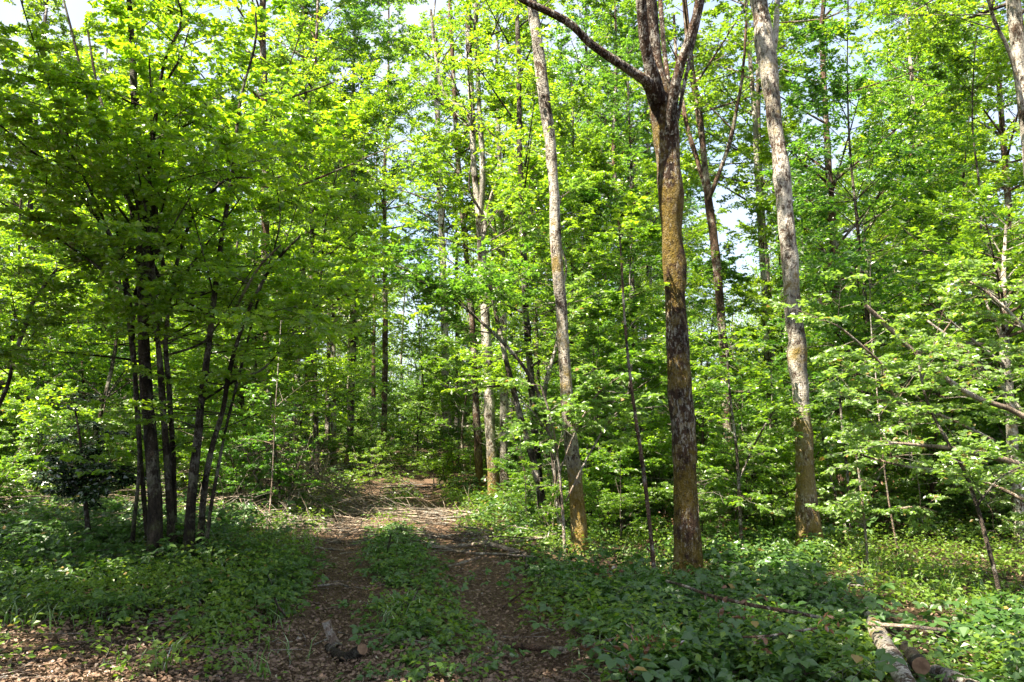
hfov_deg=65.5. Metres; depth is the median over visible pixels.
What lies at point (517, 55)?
slender tree
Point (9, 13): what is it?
sky
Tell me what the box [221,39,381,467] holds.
broadleaf tree
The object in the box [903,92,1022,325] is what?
broadleaf tree
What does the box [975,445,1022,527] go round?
shrub
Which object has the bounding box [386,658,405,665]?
fallen branch
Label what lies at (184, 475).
shrub
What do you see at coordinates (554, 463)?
bare sapling
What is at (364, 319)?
broadleaf tree
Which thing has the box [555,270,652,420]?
understorey tree
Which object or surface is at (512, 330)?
broadleaf tree
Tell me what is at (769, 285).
understorey tree
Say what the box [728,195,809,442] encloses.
broadleaf tree
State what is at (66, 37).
broadleaf tree
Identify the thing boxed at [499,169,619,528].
slender tree
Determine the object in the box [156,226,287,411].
understorey tree
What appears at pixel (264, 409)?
understorey tree
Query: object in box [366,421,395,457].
shrub
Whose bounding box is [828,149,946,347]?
broadleaf tree
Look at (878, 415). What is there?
bare sapling
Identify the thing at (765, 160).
understorey tree
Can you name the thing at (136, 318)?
broadleaf tree
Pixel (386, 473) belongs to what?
shrub
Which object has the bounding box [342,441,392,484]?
shrub
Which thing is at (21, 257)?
broadleaf tree
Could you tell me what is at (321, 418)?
shrub
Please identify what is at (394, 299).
understorey tree
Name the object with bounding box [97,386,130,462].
bare sapling
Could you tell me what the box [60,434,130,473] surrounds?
shrub
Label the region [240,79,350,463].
broadleaf tree
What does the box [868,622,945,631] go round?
fallen branch
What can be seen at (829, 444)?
shrub
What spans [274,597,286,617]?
fallen branch
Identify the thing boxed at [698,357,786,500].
bare sapling
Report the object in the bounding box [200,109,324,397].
broadleaf tree
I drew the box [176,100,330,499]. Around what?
understorey tree
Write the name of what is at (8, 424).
shrub
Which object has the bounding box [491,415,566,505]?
shrub
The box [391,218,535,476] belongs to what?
understorey tree
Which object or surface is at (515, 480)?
shrub
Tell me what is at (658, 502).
shrub
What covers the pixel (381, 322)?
understorey tree
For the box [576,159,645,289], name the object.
broadleaf tree
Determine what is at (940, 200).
understorey tree
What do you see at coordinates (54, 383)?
understorey tree
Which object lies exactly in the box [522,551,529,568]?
fallen branch
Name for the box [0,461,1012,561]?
bramble patches
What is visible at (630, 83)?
broadleaf tree
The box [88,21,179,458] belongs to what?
broadleaf tree
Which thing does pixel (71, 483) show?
evergreen shrub
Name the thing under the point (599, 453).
understorey tree
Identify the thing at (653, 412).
shrub
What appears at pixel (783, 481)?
shrub
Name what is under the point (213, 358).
understorey tree
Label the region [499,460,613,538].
shrub
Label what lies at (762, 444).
shrub
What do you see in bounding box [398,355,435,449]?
understorey tree
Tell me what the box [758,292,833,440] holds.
understorey tree
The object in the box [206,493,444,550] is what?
brush heap
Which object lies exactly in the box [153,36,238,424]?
broadleaf tree
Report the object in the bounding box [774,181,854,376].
broadleaf tree
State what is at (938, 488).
shrub
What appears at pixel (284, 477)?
shrub
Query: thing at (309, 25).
broadleaf tree
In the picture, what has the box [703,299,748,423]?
understorey tree
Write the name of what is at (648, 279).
broadleaf tree
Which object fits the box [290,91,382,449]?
broadleaf tree
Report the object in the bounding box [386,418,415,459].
shrub
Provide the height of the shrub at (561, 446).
3.762 m
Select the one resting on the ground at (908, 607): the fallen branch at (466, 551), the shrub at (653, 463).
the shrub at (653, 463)
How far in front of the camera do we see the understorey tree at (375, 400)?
40.62 m
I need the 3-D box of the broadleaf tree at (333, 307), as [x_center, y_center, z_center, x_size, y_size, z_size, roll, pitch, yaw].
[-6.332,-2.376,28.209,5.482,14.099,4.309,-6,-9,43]
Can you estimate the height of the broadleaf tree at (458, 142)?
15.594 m
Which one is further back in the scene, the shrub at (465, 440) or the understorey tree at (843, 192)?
the shrub at (465, 440)
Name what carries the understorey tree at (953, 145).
on the ground at (908, 607)
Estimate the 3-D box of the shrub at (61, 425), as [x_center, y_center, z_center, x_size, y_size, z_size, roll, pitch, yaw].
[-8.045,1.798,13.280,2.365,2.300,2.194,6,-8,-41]
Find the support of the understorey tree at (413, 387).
on the ground at (908, 607)
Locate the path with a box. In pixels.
[228,461,631,681]
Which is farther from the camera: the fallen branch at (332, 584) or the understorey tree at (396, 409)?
the understorey tree at (396, 409)
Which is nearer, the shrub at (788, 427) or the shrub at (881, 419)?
the shrub at (881, 419)
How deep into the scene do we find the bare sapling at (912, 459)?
12.15 m
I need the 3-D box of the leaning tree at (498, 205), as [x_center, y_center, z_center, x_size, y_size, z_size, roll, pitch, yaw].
[-0.482,-0.076,13.072,2.398,6.500,3.131,-4,-8,35]
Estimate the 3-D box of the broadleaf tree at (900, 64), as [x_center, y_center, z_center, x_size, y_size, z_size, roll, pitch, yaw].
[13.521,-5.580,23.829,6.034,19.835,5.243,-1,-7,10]
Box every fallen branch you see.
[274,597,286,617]
[311,582,348,587]
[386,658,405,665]
[411,584,420,604]
[421,541,536,557]
[427,532,557,547]
[439,556,479,568]
[477,541,519,553]
[495,641,569,652]
[501,585,525,608]
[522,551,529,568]
[543,637,615,656]
[665,580,822,619]
[742,627,817,637]
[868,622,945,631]
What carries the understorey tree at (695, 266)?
on the ground at (908, 607)
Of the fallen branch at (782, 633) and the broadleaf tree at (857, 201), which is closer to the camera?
the fallen branch at (782, 633)
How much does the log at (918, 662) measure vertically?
0.154 m
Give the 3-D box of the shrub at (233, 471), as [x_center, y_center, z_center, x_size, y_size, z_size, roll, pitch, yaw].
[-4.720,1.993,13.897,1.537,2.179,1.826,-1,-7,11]
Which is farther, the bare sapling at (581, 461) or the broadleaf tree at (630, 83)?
the broadleaf tree at (630, 83)
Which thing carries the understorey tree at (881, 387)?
on the ground at (908, 607)
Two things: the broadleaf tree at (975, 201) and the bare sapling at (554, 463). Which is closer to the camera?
the bare sapling at (554, 463)
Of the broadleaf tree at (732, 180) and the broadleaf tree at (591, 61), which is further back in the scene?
the broadleaf tree at (591, 61)
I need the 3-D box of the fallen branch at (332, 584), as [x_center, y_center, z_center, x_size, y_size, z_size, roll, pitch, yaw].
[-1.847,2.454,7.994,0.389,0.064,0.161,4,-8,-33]
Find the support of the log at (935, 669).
on the ground at (908, 607)
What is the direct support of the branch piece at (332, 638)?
on the path
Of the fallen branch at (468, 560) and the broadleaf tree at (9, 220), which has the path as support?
the fallen branch at (468, 560)
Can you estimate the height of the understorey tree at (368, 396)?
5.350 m
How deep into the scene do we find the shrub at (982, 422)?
13.17 m
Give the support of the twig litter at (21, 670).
on the ground at (908, 607)
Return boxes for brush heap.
[0,450,450,544]
[123,417,460,529]
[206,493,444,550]
[271,498,592,557]
[330,471,485,524]
[341,448,461,502]
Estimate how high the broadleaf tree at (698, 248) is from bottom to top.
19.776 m
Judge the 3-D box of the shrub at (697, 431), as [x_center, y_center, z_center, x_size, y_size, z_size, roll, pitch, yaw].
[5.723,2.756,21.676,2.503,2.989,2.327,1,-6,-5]
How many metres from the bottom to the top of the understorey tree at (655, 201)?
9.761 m
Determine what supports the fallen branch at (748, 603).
on the bramble thicket at (798, 582)
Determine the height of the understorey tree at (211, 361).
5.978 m
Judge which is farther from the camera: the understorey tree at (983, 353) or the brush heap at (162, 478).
the understorey tree at (983, 353)
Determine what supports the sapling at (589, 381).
on the ground at (908, 607)
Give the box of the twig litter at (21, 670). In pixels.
[0,490,1023,681]
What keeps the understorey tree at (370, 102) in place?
on the ground at (908, 607)
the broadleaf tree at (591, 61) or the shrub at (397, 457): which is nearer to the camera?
the shrub at (397, 457)
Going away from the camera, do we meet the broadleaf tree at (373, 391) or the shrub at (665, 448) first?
the shrub at (665, 448)
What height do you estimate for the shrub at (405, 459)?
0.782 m
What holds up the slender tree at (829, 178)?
on the ground at (908, 607)
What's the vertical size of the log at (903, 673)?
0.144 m
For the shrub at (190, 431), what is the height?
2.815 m
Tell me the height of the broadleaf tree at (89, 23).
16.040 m
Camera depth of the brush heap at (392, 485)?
21.00 m
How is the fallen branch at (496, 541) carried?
on the path
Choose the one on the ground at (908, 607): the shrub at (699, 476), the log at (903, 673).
the shrub at (699, 476)
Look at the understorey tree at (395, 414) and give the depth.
42.84 m
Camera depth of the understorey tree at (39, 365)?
27.95 m
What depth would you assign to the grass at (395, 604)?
6.77 m
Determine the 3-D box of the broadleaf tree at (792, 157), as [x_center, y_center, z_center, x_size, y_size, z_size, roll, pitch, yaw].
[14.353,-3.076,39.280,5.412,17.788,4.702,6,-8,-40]
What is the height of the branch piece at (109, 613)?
0.116 m
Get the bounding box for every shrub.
[0,328,77,477]
[0,383,102,510]
[0,404,57,505]
[0,407,72,491]
[7,384,136,503]
[27,391,146,534]
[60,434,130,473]
[74,384,200,497]
[90,425,160,495]
[131,381,211,463]
[134,425,246,494]
[158,420,226,498]
[177,439,254,495]
[200,394,286,509]
[201,383,323,517]
[209,415,264,476]
[249,380,312,457]
[264,425,331,478]
[280,407,328,465]
[299,410,359,473]
[300,397,337,452]
[323,429,346,453]
[330,403,368,443]
[334,420,387,472]
[337,419,361,450]
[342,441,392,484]
[353,421,382,462]
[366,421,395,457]
[373,430,402,462]
[378,464,399,482]
[381,448,410,470]
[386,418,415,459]
[392,436,419,461]
[392,450,413,466]
[395,407,430,455]
[396,440,442,479]
[406,434,441,463]
[407,420,457,470]
[413,432,458,485]
[423,393,469,454]
[438,416,499,484]
[450,404,523,482]
[453,374,519,460]
[486,414,528,467]
[486,460,555,514]
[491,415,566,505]
[496,399,529,464]
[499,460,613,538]
[506,315,673,525]
[553,412,658,533]
[582,438,660,543]
[595,365,713,468]
[607,370,743,528]
[612,466,673,538]
[614,417,669,520]
[658,467,744,545]
[659,406,794,532]
[696,399,745,464]
[697,461,768,519]
[697,467,734,511]
[712,366,852,531]
[736,399,794,492]
[746,477,793,502]
[758,427,794,485]
[761,256,1023,520]
[763,463,833,521]
[786,401,835,472]
[789,364,942,538]
[810,372,935,524]
[814,454,856,490]
[825,450,866,496]
[830,416,911,503]
[841,303,1023,525]
[864,463,924,506]
[891,379,1003,506]
[896,419,979,512]
[919,425,1023,518]
[957,456,1023,547]
[967,383,1023,521]
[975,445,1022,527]
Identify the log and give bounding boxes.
[863,607,915,681]
[898,640,929,674]
[929,664,978,681]
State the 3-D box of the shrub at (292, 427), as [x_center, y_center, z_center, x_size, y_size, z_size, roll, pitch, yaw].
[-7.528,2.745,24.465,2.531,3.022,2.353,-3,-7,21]
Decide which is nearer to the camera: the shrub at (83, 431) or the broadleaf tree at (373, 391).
the shrub at (83, 431)
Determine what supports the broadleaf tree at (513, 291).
on the ground at (908, 607)
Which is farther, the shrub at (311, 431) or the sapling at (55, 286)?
the shrub at (311, 431)
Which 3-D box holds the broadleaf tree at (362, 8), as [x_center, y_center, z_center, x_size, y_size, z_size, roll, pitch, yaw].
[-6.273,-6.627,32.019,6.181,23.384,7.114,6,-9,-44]
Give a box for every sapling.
[0,232,135,407]
[4,307,31,461]
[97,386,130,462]
[238,253,304,528]
[479,388,551,524]
[496,363,665,555]
[503,414,599,526]
[524,408,617,495]
[584,191,669,567]
[656,397,724,520]
[688,325,824,544]
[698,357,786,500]
[805,420,950,567]
[811,226,936,553]
[875,309,1023,602]
[881,393,955,535]
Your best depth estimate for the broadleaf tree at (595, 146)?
23.84 m
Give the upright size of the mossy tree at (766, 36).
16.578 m
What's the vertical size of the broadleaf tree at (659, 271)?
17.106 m
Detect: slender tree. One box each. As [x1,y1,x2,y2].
[126,0,434,485]
[257,65,400,489]
[357,0,513,489]
[379,0,513,469]
[401,0,555,497]
[430,0,581,525]
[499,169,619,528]
[619,0,806,510]
[678,0,815,495]
[714,0,956,503]
[813,0,1023,174]
[855,176,1023,549]
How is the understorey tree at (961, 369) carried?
on the ground at (908, 607)
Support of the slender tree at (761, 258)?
on the ground at (908, 607)
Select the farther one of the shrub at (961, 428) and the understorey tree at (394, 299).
the understorey tree at (394, 299)
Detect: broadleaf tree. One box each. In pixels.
[0,0,129,468]
[0,36,98,314]
[0,111,64,316]
[0,193,36,343]
[3,175,58,376]
[23,11,185,389]
[23,60,205,464]
[85,174,187,454]
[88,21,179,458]
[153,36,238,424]
[162,174,236,424]
[199,0,403,468]
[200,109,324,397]
[212,0,381,460]
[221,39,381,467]
[229,184,273,392]
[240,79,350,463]
[270,81,408,471]
[274,0,433,466]
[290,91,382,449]
[318,170,410,393]
[319,304,377,443]
[328,0,462,459]
[362,104,434,453]
[398,72,507,464]
[409,0,601,488]
[447,160,519,347]
[449,288,491,442]
[476,164,553,413]
[486,55,579,396]
[487,18,610,459]
[487,218,540,424]
[505,192,571,350]
[517,82,644,485]
[524,0,728,387]
[528,0,654,286]
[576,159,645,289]
[577,45,658,287]
[579,10,702,426]
[587,0,739,377]
[597,153,715,414]
[617,194,701,376]
[623,129,715,292]
[626,211,665,370]
[638,0,922,493]
[656,257,706,331]
[661,196,725,324]
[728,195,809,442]
[734,104,839,344]
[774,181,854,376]
[785,198,876,470]
[805,170,897,414]
[811,0,1023,471]
[822,1,983,350]
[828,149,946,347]
[832,133,893,377]
[842,13,1021,396]
[845,229,893,361]
[846,0,1023,341]
[873,0,1023,390]
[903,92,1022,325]
[911,72,1001,325]
[984,171,1023,308]
[991,70,1023,220]
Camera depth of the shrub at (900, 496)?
15.18 m
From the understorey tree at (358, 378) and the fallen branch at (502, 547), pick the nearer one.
the fallen branch at (502, 547)
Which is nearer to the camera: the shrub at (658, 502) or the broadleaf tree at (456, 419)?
the shrub at (658, 502)
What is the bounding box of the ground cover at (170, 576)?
[0,451,1023,681]
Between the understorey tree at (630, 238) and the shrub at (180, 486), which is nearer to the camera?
the shrub at (180, 486)
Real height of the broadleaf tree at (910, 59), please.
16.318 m
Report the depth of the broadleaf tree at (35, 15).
23.26 m
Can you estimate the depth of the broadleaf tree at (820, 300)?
28.30 m
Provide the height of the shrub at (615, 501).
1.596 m
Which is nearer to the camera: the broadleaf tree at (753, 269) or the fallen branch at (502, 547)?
the fallen branch at (502, 547)
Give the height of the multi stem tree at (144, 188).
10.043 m
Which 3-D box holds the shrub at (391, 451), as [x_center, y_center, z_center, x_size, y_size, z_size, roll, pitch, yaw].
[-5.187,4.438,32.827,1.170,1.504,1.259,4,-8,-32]
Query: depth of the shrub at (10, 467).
11.81 m
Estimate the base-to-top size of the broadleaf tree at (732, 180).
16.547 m
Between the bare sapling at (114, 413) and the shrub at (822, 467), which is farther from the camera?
the shrub at (822, 467)
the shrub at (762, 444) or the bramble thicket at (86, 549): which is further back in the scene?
the shrub at (762, 444)
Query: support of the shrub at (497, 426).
on the ground at (908, 607)
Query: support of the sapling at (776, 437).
on the ground at (908, 607)
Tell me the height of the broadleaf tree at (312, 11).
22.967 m
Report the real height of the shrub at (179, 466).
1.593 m
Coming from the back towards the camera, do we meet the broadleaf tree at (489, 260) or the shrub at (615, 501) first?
the broadleaf tree at (489, 260)
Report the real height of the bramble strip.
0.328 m
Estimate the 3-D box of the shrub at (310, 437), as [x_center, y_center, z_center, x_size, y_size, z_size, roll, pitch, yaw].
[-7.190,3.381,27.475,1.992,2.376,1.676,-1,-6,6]
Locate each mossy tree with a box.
[507,0,608,554]
[740,0,826,546]
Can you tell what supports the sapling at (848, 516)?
on the ground at (908, 607)
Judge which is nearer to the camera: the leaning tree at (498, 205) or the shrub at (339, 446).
the leaning tree at (498, 205)
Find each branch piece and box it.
[96,603,129,615]
[322,619,342,647]
[324,643,367,661]
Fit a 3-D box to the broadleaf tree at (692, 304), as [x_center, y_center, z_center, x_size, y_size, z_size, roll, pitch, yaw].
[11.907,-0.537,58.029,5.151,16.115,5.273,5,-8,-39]
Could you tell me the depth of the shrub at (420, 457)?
25.62 m
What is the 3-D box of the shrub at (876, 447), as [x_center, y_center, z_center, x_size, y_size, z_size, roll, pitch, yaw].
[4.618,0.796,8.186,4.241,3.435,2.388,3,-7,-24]
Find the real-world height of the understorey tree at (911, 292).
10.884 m
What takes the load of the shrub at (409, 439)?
on the ground at (908, 607)
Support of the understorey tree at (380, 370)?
on the ground at (908, 607)
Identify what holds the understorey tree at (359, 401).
on the ground at (908, 607)
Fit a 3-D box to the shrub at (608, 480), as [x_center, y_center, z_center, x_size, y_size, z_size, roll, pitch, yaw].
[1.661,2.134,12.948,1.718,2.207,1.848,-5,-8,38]
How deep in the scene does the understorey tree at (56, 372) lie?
20.39 m
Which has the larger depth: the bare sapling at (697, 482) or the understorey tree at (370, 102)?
the understorey tree at (370, 102)
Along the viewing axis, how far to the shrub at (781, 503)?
14.57 m
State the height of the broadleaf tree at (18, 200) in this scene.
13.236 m
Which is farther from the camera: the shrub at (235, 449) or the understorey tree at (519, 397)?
the understorey tree at (519, 397)
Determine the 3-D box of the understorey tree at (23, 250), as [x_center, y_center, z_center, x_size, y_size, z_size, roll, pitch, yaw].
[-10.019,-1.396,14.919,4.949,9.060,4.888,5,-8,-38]
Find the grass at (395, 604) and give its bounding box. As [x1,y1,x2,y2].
[1,488,1023,681]
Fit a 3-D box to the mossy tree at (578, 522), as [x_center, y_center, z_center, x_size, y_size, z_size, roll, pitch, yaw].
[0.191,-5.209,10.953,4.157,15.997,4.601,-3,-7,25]
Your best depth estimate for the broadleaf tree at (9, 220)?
35.12 m
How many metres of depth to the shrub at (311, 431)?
20.99 m
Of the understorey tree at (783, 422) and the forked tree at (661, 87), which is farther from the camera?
the understorey tree at (783, 422)
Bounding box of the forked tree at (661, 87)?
[518,0,704,578]
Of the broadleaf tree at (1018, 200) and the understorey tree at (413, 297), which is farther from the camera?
the broadleaf tree at (1018, 200)
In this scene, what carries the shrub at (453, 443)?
on the ground at (908, 607)
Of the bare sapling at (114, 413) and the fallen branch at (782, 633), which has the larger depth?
the bare sapling at (114, 413)
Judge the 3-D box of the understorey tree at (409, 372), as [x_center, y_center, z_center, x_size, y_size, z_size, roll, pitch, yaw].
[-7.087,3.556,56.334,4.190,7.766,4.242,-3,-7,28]
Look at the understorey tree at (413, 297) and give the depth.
29.60 m
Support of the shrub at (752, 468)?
on the ground at (908, 607)
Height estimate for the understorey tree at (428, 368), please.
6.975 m
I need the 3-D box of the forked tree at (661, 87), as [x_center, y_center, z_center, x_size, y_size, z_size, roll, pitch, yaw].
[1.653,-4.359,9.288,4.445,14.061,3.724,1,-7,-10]
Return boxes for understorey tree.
[0,0,222,504]
[0,70,129,422]
[0,224,180,476]
[2,224,134,458]
[14,339,80,404]
[18,336,118,469]
[42,175,244,457]
[61,368,111,468]
[76,306,130,430]
[112,232,261,448]
[116,313,222,458]
[125,40,395,491]
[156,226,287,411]
[166,289,247,426]
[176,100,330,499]
[214,335,304,466]
[248,51,406,495]
[252,177,362,459]
[311,320,399,454]
[317,281,410,437]
[336,342,370,423]
[338,249,411,436]
[343,337,402,428]
[354,362,388,442]
[361,251,415,426]
[362,397,394,441]
[373,231,463,464]
[377,382,402,438]
[387,400,414,445]
[387,417,403,454]
[390,337,426,427]
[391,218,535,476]
[391,302,468,452]
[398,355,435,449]
[419,310,483,437]
[424,337,449,427]
[428,305,526,447]
[449,52,624,494]
[485,350,523,456]
[508,259,615,437]
[509,240,671,512]
[512,183,720,473]
[524,221,734,530]
[525,201,667,470]
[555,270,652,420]
[604,288,670,436]
[612,138,761,478]
[650,243,791,492]
[651,257,746,433]
[693,0,994,518]
[697,276,826,486]
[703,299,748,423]
[706,104,871,436]
[758,181,907,431]
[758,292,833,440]
[777,352,794,468]
[825,354,894,479]
[844,132,1023,494]
[853,6,1023,440]
[869,0,1023,504]
[894,209,959,393]
[943,339,1016,482]
[945,237,1022,446]
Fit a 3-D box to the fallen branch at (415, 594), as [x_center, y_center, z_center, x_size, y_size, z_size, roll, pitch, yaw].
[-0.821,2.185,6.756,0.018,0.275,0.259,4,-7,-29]
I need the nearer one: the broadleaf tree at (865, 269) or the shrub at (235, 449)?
the shrub at (235, 449)
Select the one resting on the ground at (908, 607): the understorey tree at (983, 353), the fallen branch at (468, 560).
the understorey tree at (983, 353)
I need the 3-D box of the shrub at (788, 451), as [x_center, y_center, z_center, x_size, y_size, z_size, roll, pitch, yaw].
[4.407,1.793,12.990,2.415,2.883,2.244,-1,-6,7]
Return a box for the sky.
[0,0,1023,431]
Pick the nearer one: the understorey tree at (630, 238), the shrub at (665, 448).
the shrub at (665, 448)
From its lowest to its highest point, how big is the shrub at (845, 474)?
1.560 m
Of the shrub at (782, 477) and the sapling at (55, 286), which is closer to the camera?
the sapling at (55, 286)
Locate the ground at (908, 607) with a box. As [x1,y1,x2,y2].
[0,433,1023,681]
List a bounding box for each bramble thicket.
[0,489,337,628]
[480,534,1023,681]
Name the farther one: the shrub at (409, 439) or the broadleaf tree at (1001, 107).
the shrub at (409, 439)
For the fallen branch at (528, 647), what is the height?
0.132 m
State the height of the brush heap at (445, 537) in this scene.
0.708 m
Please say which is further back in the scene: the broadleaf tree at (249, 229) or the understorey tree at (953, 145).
the broadleaf tree at (249, 229)
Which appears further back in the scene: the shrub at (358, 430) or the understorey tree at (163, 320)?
the shrub at (358, 430)
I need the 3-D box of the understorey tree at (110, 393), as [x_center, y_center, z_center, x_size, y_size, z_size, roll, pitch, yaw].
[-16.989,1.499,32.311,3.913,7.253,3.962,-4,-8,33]
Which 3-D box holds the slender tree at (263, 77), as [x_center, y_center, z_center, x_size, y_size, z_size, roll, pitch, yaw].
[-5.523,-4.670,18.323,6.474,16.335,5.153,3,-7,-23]
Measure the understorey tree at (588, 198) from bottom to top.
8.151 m
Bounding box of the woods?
[0,225,1010,440]
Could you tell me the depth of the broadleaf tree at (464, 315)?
61.36 m
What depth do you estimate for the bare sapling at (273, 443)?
12.11 m
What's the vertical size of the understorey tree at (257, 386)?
9.060 m
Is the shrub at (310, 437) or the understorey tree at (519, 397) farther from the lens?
the understorey tree at (519, 397)
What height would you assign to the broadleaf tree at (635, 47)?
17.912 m
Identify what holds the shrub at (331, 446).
on the ground at (908, 607)
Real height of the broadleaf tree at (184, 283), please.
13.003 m
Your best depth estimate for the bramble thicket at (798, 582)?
5.92 m
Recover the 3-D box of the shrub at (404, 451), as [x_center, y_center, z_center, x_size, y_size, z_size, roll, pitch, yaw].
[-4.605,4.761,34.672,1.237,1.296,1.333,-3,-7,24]
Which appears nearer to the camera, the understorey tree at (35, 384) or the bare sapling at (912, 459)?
the bare sapling at (912, 459)
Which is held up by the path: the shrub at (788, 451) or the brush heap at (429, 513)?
the brush heap at (429, 513)
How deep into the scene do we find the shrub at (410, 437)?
38.29 m
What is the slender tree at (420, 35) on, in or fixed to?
on the ground at (908, 607)
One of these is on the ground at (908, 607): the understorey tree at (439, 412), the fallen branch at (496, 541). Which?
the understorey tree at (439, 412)
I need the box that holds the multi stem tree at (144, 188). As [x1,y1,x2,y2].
[0,0,432,566]
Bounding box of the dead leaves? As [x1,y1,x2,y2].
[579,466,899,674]
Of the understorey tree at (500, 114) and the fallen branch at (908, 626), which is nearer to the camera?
the fallen branch at (908, 626)
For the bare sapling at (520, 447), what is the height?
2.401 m
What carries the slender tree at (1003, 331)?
on the ground at (908, 607)
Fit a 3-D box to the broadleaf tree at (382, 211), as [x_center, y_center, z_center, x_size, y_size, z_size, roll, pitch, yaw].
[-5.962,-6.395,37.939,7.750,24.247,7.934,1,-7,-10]
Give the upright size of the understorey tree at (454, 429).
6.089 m
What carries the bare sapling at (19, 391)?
on the ground at (908, 607)
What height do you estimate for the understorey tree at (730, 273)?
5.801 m
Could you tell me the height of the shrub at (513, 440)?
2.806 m
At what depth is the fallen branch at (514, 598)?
7.15 m
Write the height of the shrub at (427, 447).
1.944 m
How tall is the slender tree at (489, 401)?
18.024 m
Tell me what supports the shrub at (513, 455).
on the ground at (908, 607)
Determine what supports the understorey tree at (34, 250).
on the ground at (908, 607)
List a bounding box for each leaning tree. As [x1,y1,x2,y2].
[354,234,565,528]
[371,133,583,530]
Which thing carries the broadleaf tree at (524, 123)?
on the ground at (908, 607)
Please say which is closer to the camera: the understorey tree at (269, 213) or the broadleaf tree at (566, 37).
the understorey tree at (269, 213)
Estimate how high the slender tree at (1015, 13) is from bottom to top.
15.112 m
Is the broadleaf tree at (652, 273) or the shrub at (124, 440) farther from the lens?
the broadleaf tree at (652, 273)
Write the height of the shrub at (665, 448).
2.780 m
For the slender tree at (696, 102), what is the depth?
16.93 m
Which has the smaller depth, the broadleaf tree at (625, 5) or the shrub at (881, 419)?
the shrub at (881, 419)
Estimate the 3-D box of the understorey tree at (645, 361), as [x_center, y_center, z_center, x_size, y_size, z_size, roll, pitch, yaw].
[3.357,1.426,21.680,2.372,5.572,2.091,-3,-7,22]
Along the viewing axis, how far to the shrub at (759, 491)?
14.22 m
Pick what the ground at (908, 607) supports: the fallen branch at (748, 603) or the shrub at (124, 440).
the shrub at (124, 440)
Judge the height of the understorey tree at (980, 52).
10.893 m
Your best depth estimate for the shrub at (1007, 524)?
11.46 m
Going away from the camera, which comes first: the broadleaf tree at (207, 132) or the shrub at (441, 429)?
the broadleaf tree at (207, 132)
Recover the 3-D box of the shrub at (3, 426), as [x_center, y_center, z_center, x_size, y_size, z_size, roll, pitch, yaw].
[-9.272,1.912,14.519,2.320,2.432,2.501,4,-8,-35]
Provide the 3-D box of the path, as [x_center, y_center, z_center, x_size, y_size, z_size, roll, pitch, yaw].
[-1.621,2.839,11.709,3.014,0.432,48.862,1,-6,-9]
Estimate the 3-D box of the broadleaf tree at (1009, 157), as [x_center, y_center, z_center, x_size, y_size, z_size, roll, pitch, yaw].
[15.176,-4.795,28.704,6.135,19.195,6.281,2,-7,-14]
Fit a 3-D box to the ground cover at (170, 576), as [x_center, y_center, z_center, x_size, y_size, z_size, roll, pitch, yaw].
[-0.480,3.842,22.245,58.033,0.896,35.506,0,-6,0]
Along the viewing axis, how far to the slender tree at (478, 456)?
21.75 m
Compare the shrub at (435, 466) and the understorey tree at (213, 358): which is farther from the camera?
the shrub at (435, 466)
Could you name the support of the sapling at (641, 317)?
on the ground at (908, 607)
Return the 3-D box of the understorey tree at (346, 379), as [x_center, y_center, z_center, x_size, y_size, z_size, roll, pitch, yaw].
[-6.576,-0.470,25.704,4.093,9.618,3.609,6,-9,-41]
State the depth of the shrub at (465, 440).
30.94 m
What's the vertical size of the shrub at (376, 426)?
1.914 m
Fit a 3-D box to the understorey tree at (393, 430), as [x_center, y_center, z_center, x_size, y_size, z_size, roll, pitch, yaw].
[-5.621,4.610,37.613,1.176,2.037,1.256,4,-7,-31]
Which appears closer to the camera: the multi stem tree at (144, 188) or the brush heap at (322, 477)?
the multi stem tree at (144, 188)
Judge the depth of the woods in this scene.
63.94 m
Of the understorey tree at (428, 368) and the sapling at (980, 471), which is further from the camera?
the understorey tree at (428, 368)
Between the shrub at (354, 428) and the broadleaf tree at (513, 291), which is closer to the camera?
the shrub at (354, 428)
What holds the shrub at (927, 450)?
on the ground at (908, 607)
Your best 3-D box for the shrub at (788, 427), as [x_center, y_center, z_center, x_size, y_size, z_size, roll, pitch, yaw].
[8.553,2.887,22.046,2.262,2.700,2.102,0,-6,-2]
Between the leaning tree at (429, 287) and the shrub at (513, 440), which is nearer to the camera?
the leaning tree at (429, 287)
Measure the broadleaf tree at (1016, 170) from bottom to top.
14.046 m
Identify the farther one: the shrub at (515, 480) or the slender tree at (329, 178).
the slender tree at (329, 178)
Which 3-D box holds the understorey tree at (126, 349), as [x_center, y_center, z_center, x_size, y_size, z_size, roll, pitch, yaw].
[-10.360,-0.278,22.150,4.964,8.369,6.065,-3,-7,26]
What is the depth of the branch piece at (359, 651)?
5.54 m
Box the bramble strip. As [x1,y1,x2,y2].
[329,520,531,681]
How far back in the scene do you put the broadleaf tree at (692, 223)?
42.06 m
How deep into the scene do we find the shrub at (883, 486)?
13.35 m
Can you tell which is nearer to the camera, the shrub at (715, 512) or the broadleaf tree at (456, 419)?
the shrub at (715, 512)
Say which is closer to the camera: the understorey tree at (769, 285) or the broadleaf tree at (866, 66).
the understorey tree at (769, 285)
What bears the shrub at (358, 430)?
on the ground at (908, 607)
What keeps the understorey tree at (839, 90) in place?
on the ground at (908, 607)
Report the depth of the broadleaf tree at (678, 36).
36.85 m
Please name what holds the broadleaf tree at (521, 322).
on the ground at (908, 607)
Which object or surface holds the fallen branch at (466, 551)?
on the path

